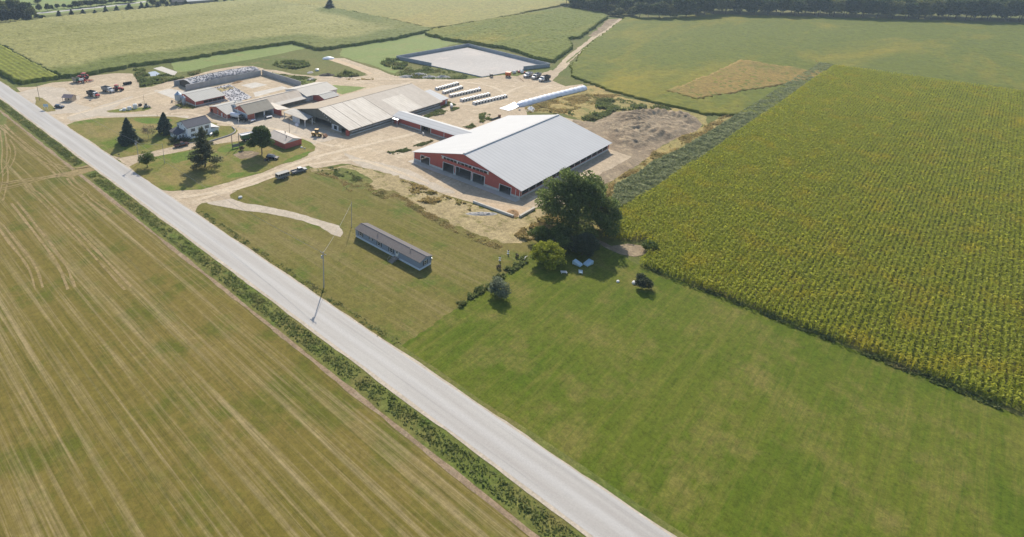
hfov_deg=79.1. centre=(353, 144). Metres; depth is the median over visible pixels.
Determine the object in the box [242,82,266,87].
concrete pad
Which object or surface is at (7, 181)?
wheel track
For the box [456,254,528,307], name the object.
hedge weeds
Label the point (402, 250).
mobile home
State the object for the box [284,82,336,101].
feed barn
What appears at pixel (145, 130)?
bare tree
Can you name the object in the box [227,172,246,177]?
grass patch
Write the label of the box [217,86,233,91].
silage strip
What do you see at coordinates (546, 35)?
corn field
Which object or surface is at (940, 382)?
corn margin weeds
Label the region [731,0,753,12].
leafy tree
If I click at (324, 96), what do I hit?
cross gable shed
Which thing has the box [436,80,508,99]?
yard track
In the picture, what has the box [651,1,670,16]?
leafy tree
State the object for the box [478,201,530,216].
sand pad
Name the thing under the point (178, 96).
feed bin
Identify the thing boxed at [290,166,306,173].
pickup truck
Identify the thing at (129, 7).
spruce tree
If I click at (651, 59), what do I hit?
bean field
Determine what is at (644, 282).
garden shrub
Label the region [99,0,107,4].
leafy tree
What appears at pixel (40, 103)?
lawn
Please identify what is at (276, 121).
gravel patch
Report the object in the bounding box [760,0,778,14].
leafy tree
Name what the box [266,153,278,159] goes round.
parked car
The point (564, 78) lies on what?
ground
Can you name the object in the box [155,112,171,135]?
spruce tree
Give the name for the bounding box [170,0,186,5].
house
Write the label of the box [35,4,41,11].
leafy tree
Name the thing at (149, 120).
grass patch
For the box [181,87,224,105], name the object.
heifer shed
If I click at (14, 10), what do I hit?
hedge tree
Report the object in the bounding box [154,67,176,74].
concrete pad
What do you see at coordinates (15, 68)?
corn strip
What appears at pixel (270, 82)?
feed floor
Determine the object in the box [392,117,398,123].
entry porch
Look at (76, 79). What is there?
forage wagon
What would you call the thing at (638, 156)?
dirt field
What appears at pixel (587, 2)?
leafy tree
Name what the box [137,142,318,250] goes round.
power line
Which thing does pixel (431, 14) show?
soy field
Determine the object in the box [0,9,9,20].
hedge tree
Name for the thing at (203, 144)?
pine tree
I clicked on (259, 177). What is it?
yard track
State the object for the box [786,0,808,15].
leafy tree
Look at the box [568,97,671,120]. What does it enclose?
dry weeds
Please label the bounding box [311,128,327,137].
wheel loader
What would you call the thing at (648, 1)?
leafy tree
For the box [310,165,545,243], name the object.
straw bank
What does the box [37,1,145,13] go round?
road
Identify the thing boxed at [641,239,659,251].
corn edge bush
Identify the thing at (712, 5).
leafy tree
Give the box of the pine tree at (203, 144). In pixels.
[186,126,223,169]
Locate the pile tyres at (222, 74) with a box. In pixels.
[186,66,257,81]
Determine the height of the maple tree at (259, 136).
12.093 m
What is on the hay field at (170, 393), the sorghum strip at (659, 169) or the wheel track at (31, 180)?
the wheel track at (31, 180)
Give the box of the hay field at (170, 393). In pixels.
[0,118,528,536]
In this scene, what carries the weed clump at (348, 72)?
on the lawn at (325, 66)
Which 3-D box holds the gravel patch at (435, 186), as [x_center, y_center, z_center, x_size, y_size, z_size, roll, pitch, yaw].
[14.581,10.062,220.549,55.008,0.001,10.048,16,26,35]
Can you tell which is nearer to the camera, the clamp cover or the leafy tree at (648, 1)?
the clamp cover
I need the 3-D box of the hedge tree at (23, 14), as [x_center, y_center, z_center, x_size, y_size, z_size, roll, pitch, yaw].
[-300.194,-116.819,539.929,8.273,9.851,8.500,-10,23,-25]
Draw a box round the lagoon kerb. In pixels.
[431,65,481,76]
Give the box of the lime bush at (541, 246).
[530,239,566,269]
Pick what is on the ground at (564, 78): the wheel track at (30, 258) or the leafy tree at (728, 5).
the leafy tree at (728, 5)
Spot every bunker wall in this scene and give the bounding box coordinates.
[174,79,182,85]
[185,70,260,90]
[262,70,300,85]
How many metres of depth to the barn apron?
212.01 m
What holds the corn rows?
on the ground at (564, 78)
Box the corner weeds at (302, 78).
[272,72,316,84]
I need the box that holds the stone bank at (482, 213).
[466,212,496,215]
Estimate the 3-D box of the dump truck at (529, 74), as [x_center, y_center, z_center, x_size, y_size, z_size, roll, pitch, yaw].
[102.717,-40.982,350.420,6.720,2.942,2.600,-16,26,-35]
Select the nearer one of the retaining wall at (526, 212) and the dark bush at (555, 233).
the dark bush at (555, 233)
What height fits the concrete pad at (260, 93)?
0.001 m
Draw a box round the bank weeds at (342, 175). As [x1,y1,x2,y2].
[314,166,362,181]
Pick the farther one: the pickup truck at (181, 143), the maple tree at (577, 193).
the pickup truck at (181, 143)
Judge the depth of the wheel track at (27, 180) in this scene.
212.04 m
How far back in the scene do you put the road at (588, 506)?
123.27 m
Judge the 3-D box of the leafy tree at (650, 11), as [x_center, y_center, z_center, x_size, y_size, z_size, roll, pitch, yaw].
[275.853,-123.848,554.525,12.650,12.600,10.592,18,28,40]
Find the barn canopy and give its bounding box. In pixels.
[283,108,312,126]
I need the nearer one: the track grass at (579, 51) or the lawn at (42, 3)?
the track grass at (579, 51)
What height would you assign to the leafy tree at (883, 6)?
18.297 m
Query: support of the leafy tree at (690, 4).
on the ground at (564, 78)
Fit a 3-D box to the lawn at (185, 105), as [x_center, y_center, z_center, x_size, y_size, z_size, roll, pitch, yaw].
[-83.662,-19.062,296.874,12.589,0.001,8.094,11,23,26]
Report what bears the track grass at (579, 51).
on the farm track at (561, 66)
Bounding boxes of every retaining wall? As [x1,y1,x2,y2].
[473,200,513,216]
[519,207,534,217]
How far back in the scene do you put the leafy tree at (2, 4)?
552.30 m
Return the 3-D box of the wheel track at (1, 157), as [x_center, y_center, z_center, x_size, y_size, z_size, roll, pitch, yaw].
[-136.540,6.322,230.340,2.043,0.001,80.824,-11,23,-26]
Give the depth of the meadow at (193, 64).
399.77 m
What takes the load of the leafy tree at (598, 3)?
on the ground at (564, 78)
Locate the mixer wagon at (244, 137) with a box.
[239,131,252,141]
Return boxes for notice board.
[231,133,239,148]
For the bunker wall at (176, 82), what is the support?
on the gravel yard at (460, 117)
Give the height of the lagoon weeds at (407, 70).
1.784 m
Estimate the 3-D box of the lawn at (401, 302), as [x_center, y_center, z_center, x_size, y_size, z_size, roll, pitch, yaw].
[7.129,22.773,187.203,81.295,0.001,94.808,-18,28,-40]
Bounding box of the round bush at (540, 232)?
[527,225,553,243]
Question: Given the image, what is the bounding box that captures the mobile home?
[355,223,432,270]
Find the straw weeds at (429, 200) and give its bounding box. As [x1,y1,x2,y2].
[400,179,471,210]
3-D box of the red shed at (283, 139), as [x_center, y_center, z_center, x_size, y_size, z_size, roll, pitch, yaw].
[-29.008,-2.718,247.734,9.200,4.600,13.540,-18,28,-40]
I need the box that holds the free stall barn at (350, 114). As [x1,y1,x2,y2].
[295,83,442,135]
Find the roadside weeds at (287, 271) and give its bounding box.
[197,211,398,345]
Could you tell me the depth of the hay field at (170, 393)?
112.48 m
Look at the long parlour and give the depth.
296.13 m
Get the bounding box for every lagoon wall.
[396,44,467,57]
[397,56,431,65]
[468,44,547,63]
[523,63,549,69]
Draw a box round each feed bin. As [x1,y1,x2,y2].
[174,91,181,102]
[181,96,185,104]
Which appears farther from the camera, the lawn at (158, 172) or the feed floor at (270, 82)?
the feed floor at (270, 82)
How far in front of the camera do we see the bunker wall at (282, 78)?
342.24 m
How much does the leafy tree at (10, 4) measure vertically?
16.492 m
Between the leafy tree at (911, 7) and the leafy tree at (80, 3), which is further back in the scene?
the leafy tree at (80, 3)
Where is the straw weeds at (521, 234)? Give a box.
[514,213,562,240]
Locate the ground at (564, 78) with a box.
[0,0,1023,416]
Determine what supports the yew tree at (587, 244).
on the lawn at (688, 410)
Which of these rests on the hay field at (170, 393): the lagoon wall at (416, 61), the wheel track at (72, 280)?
the wheel track at (72, 280)
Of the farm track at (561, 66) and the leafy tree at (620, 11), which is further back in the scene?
the leafy tree at (620, 11)
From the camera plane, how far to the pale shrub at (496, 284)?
146.32 m
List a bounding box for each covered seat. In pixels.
[572,259,582,266]
[583,259,593,266]
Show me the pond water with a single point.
(153, 73)
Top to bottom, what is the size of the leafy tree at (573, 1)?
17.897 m
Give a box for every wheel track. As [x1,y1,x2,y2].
[0,125,86,169]
[0,127,58,176]
[0,130,3,189]
[0,140,10,172]
[0,172,66,188]
[0,172,68,183]
[0,173,66,190]
[0,175,61,184]
[0,229,35,288]
[2,125,62,175]
[2,132,8,200]
[3,139,15,175]
[3,224,43,287]
[4,124,78,167]
[10,203,68,289]
[17,202,75,286]
[24,184,124,289]
[29,183,132,287]
[66,178,106,213]
[71,177,110,212]
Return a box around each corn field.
[0,0,431,78]
[425,7,607,62]
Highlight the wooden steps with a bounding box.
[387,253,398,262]
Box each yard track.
[69,85,177,115]
[171,112,334,146]
[176,145,357,198]
[197,159,428,200]
[319,76,435,79]
[340,130,429,150]
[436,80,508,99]
[455,85,524,105]
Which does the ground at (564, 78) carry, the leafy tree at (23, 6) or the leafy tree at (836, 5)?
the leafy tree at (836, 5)
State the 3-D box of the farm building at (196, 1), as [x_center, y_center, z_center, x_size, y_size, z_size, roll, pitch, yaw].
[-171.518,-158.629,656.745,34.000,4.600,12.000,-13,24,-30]
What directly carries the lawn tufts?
on the lawn at (401, 302)
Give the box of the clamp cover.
[214,84,250,100]
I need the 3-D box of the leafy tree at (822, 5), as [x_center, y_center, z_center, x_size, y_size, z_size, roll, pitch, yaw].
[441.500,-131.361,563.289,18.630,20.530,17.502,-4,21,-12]
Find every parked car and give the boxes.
[54,104,64,107]
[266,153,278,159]
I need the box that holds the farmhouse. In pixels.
[169,115,218,139]
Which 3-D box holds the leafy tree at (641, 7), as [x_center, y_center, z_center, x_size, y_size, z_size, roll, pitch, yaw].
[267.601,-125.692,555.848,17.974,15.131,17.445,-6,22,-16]
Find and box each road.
[0,82,671,536]
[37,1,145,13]
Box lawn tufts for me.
[315,171,502,249]
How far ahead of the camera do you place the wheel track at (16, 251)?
165.15 m
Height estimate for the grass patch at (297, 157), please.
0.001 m
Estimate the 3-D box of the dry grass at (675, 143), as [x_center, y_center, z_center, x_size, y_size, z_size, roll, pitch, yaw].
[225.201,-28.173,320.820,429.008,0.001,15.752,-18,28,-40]
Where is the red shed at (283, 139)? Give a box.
[270,130,301,148]
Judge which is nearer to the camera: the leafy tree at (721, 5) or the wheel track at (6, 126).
the wheel track at (6, 126)
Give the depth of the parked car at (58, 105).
293.44 m
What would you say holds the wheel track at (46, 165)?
on the hay field at (170, 393)
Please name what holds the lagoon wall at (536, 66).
on the ground at (564, 78)
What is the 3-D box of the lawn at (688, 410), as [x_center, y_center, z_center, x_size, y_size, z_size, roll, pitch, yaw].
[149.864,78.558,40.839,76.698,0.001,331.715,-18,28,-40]
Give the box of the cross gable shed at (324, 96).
[313,91,339,101]
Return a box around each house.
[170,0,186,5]
[208,100,242,118]
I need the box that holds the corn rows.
[603,64,1023,412]
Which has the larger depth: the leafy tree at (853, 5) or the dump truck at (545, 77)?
the leafy tree at (853, 5)
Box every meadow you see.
[171,44,305,72]
[340,33,456,72]
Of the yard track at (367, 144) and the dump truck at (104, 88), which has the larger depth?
the dump truck at (104, 88)
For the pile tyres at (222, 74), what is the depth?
340.18 m
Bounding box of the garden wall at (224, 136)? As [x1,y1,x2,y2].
[210,126,235,141]
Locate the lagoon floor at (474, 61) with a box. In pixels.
[406,47,538,75]
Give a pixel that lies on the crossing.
(78, 171)
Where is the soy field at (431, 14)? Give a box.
[281,0,569,28]
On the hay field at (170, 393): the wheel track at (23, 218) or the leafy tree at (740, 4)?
the wheel track at (23, 218)
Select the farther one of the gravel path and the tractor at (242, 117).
the tractor at (242, 117)
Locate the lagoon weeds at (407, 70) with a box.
[395,66,467,78]
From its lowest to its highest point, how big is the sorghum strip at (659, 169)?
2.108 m
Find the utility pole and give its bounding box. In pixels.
[320,251,324,287]
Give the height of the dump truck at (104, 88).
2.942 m
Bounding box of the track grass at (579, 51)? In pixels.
[566,34,600,62]
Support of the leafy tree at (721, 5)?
on the ground at (564, 78)
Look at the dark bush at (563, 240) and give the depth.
165.85 m
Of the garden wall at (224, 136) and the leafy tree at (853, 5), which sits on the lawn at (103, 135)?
the garden wall at (224, 136)
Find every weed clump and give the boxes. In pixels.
[272,59,310,68]
[333,69,358,76]
[380,57,407,68]
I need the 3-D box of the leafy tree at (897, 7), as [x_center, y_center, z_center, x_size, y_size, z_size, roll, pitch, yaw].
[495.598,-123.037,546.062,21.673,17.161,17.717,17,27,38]
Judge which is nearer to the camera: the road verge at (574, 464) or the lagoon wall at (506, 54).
the road verge at (574, 464)
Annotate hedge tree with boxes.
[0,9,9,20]
[5,10,15,21]
[9,8,19,19]
[13,10,23,20]
[20,10,27,19]
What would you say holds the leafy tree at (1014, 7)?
on the ground at (564, 78)
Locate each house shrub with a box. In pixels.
[168,136,177,142]
[179,136,190,141]
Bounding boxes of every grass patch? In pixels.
[133,118,171,123]
[171,149,198,162]
[217,143,243,151]
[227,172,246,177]
[283,151,309,162]
[337,168,372,190]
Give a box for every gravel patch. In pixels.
[19,87,91,114]
[67,96,188,120]
[216,111,342,143]
[343,152,454,192]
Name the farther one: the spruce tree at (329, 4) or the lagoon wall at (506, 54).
the spruce tree at (329, 4)
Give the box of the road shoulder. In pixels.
[0,81,676,536]
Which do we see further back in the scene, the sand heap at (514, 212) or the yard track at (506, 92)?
the yard track at (506, 92)
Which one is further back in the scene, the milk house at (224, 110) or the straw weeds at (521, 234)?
the milk house at (224, 110)
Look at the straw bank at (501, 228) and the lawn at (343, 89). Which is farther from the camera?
the lawn at (343, 89)
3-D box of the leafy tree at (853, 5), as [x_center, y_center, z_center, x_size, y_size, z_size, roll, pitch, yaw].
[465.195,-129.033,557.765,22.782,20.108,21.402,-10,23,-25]
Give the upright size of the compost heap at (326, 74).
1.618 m
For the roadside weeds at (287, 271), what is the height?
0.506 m
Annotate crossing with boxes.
[61,165,94,176]
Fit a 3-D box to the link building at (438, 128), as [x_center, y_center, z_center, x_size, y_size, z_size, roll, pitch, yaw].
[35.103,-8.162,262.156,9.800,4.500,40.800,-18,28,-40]
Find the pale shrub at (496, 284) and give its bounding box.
[487,276,511,298]
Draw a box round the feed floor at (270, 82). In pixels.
[188,75,296,101]
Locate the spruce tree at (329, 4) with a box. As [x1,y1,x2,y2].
[324,0,334,7]
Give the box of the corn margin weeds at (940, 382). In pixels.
[643,263,1001,409]
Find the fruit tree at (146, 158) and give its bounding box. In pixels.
[137,151,156,166]
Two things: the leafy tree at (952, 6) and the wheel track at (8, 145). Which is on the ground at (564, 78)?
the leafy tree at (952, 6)
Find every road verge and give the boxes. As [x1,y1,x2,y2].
[7,105,585,536]
[394,344,687,536]
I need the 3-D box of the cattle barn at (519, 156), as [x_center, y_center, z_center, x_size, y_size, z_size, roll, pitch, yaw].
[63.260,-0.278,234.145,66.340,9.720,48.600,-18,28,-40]
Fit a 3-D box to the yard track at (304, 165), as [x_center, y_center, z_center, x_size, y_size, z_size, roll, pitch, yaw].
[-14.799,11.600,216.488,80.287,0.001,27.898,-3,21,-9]
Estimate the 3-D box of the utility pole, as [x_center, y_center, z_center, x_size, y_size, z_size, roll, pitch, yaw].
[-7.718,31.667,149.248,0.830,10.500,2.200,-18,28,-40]
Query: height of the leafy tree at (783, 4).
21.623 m
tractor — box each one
[77,72,88,79]
[113,84,123,90]
[237,114,247,121]
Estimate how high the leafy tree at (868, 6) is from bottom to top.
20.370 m
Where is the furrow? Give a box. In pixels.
[0,110,539,536]
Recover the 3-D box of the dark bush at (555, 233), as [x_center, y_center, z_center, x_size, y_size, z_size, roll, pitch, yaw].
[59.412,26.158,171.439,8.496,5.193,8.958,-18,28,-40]
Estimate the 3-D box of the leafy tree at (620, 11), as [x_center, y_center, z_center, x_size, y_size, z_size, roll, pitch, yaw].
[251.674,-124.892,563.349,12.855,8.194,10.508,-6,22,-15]
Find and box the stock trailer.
[275,170,289,178]
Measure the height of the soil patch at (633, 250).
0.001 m
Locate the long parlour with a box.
[232,89,310,115]
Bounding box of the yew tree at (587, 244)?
[567,232,600,256]
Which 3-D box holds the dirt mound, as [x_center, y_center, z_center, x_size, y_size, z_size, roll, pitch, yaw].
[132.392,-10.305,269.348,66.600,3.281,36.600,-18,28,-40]
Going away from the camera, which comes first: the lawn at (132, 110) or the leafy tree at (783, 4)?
the lawn at (132, 110)
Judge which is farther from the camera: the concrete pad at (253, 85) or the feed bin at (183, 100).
the concrete pad at (253, 85)
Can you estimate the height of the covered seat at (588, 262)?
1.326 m
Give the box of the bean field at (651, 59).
[569,14,1023,120]
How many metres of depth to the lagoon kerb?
361.29 m
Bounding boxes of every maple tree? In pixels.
[245,125,275,153]
[535,167,622,238]
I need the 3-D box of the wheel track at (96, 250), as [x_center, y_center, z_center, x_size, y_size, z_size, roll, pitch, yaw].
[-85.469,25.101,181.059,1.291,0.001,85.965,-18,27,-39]
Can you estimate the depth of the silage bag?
305.87 m
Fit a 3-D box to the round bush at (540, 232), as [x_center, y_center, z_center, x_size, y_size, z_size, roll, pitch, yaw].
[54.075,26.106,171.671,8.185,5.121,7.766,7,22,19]
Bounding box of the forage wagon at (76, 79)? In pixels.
[72,76,79,82]
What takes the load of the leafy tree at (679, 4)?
on the ground at (564, 78)
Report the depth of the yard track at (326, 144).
269.06 m
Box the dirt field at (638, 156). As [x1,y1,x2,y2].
[561,111,701,205]
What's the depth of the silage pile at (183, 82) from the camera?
337.26 m
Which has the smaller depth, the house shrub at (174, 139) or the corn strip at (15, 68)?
the house shrub at (174, 139)
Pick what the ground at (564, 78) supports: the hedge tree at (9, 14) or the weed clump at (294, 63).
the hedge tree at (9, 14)
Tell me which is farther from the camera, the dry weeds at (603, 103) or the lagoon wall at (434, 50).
the lagoon wall at (434, 50)
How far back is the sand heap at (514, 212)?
188.34 m
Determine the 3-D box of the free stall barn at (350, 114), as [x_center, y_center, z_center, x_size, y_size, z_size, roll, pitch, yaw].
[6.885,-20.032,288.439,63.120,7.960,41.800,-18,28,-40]
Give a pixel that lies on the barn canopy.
(297, 115)
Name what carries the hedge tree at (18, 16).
on the ground at (564, 78)
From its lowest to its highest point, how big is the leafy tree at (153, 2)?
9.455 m
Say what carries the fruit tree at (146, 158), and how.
on the lawn at (158, 172)
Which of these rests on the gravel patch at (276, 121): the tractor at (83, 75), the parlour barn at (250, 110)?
the parlour barn at (250, 110)
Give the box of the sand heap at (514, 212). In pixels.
[507,209,518,217]
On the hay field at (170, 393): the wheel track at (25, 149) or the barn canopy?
the wheel track at (25, 149)
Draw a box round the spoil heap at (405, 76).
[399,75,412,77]
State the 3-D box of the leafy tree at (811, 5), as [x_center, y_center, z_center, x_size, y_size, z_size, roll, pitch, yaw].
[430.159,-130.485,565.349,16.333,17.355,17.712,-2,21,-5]
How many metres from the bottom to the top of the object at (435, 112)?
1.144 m
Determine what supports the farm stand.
on the gravel patch at (52, 96)
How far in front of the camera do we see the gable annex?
300.17 m
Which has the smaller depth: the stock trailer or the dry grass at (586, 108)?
the stock trailer
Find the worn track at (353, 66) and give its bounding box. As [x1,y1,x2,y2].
[329,59,372,73]
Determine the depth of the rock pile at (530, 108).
290.52 m
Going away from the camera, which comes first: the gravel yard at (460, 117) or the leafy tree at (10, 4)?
the gravel yard at (460, 117)
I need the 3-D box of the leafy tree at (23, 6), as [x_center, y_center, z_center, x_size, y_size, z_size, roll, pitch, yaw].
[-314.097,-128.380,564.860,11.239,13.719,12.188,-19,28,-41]
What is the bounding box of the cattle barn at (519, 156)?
[412,114,611,198]
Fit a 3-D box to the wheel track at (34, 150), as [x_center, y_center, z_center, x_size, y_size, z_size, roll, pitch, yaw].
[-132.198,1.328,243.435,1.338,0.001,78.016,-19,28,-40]
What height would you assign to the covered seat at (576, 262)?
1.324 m
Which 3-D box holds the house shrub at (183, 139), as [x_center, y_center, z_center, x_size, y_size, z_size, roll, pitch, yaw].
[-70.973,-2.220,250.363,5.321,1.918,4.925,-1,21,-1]
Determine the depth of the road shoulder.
125.22 m
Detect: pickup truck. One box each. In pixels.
[173,141,188,147]
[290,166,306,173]
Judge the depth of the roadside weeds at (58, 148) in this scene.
255.89 m
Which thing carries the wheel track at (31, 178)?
on the hay field at (170, 393)
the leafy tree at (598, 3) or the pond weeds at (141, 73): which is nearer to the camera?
the pond weeds at (141, 73)
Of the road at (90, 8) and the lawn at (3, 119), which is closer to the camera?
the lawn at (3, 119)
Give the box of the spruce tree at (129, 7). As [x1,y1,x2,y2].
[124,3,133,9]
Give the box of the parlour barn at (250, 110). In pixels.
[233,99,273,119]
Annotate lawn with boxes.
[0,78,19,167]
[2,0,150,15]
[35,97,55,111]
[67,116,237,157]
[107,107,150,112]
[130,139,315,190]
[176,103,197,108]
[195,165,537,345]
[264,58,365,75]
[275,73,315,84]
[333,85,365,93]
[402,245,1023,536]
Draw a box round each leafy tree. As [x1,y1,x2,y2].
[0,0,10,10]
[4,0,17,9]
[16,2,27,11]
[25,7,36,15]
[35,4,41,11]
[76,0,83,6]
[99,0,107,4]
[146,0,156,5]
[569,0,579,4]
[576,0,588,8]
[584,0,594,8]
[588,0,603,9]
[602,0,610,11]
[614,7,626,14]
[629,1,650,16]
[639,0,652,4]
[644,4,654,14]
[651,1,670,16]
[671,0,688,16]
[681,0,698,15]
[694,0,707,14]
[704,0,717,13]
[713,0,725,13]
[719,0,734,13]
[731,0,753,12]
[744,0,767,14]
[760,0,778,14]
[776,0,792,14]
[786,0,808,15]
[802,0,815,15]
[814,0,832,15]
[821,0,847,16]
[843,0,861,16]
[857,0,877,17]
[871,0,891,17]
[880,1,908,18]
[898,2,921,18]
[916,0,935,18]
[923,0,945,18]
[936,0,962,19]
[955,0,981,20]
[973,0,993,20]
[978,0,1007,20]
[999,0,1023,21]
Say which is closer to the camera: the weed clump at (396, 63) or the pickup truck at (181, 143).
the pickup truck at (181, 143)
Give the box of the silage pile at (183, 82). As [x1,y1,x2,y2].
[180,66,258,86]
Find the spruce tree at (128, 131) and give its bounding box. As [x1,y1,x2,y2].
[115,117,144,146]
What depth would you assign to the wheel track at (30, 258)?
165.15 m
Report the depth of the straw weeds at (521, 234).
180.19 m
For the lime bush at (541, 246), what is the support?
on the lawn at (688, 410)
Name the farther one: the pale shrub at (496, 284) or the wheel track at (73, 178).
the wheel track at (73, 178)
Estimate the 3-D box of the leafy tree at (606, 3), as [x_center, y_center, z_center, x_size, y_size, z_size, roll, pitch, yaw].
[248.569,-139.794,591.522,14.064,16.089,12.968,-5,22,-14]
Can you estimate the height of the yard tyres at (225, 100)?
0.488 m
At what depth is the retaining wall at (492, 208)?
191.38 m
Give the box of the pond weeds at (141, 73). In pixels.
[132,68,200,86]
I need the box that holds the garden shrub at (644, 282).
[635,273,653,288]
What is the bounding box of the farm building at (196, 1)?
[187,0,213,3]
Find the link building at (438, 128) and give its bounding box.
[393,111,471,138]
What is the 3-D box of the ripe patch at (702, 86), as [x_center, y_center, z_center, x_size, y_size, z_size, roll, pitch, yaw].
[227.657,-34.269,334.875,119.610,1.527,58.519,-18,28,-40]
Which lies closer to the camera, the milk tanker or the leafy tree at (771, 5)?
the milk tanker
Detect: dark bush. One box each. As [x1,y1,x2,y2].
[546,223,571,241]
[555,235,574,251]
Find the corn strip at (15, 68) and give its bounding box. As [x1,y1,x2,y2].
[0,45,58,83]
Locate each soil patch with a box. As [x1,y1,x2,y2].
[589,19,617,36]
[597,239,646,256]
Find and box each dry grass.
[529,86,706,124]
[593,116,732,230]
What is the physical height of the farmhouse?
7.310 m
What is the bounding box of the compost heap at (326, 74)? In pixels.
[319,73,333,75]
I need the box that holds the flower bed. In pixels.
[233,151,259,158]
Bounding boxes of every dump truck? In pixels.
[86,90,99,97]
[101,85,114,92]
[523,71,532,77]
[531,72,541,78]
[538,74,550,81]
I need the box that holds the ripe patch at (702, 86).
[666,59,838,98]
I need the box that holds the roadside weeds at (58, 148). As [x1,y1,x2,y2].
[0,100,82,165]
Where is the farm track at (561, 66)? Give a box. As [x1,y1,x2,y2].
[549,19,621,80]
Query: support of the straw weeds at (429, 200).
on the straw bank at (501, 228)
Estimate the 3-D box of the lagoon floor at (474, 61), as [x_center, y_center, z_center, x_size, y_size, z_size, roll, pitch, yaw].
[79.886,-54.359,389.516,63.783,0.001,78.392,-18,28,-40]
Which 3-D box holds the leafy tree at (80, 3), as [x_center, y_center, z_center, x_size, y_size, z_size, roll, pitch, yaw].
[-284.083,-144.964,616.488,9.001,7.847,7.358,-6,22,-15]
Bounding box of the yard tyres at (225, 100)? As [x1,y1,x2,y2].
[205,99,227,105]
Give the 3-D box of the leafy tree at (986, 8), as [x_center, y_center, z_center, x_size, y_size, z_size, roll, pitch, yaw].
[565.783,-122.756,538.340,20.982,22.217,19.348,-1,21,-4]
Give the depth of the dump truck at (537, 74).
346.38 m
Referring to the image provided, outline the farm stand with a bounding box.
[61,94,76,101]
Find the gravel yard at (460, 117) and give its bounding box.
[17,58,630,210]
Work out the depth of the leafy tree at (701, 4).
556.93 m
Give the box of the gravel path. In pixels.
[207,199,342,236]
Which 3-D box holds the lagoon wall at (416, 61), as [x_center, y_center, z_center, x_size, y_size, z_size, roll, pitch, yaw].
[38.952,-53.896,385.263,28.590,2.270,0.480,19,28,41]
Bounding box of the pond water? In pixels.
[149,71,159,75]
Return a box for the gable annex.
[425,89,448,105]
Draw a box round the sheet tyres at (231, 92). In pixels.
[213,85,251,100]
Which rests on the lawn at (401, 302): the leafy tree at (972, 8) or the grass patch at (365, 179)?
the grass patch at (365, 179)
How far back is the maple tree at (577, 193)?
171.73 m
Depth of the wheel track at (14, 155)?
237.17 m
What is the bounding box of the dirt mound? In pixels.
[593,108,700,148]
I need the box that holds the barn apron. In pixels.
[408,160,519,201]
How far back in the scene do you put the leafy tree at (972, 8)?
531.45 m
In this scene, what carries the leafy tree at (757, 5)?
on the ground at (564, 78)
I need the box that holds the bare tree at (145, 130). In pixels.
[140,125,155,137]
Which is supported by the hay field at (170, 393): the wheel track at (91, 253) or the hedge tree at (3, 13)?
the wheel track at (91, 253)
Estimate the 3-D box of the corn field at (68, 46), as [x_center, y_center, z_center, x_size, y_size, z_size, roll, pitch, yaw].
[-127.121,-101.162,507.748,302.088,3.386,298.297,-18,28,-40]
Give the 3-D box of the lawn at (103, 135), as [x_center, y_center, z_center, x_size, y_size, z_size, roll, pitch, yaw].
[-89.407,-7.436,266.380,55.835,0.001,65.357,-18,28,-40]
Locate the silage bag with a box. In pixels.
[500,85,586,110]
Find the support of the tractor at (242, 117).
on the gravel patch at (276, 121)
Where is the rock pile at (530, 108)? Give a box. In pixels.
[526,106,534,111]
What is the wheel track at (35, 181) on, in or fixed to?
on the hay field at (170, 393)
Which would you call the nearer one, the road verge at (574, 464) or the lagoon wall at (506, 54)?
the road verge at (574, 464)
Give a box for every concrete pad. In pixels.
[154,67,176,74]
[156,89,185,98]
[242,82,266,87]
[253,86,286,96]
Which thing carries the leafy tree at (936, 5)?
on the ground at (564, 78)
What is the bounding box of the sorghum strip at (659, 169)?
[612,62,833,207]
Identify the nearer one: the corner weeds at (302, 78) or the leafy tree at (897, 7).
the corner weeds at (302, 78)
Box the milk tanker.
[230,112,240,118]
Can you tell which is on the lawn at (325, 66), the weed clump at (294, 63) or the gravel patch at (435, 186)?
the weed clump at (294, 63)
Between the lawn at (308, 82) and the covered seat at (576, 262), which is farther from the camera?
the lawn at (308, 82)
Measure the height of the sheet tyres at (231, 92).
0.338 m
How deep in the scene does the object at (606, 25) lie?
508.51 m

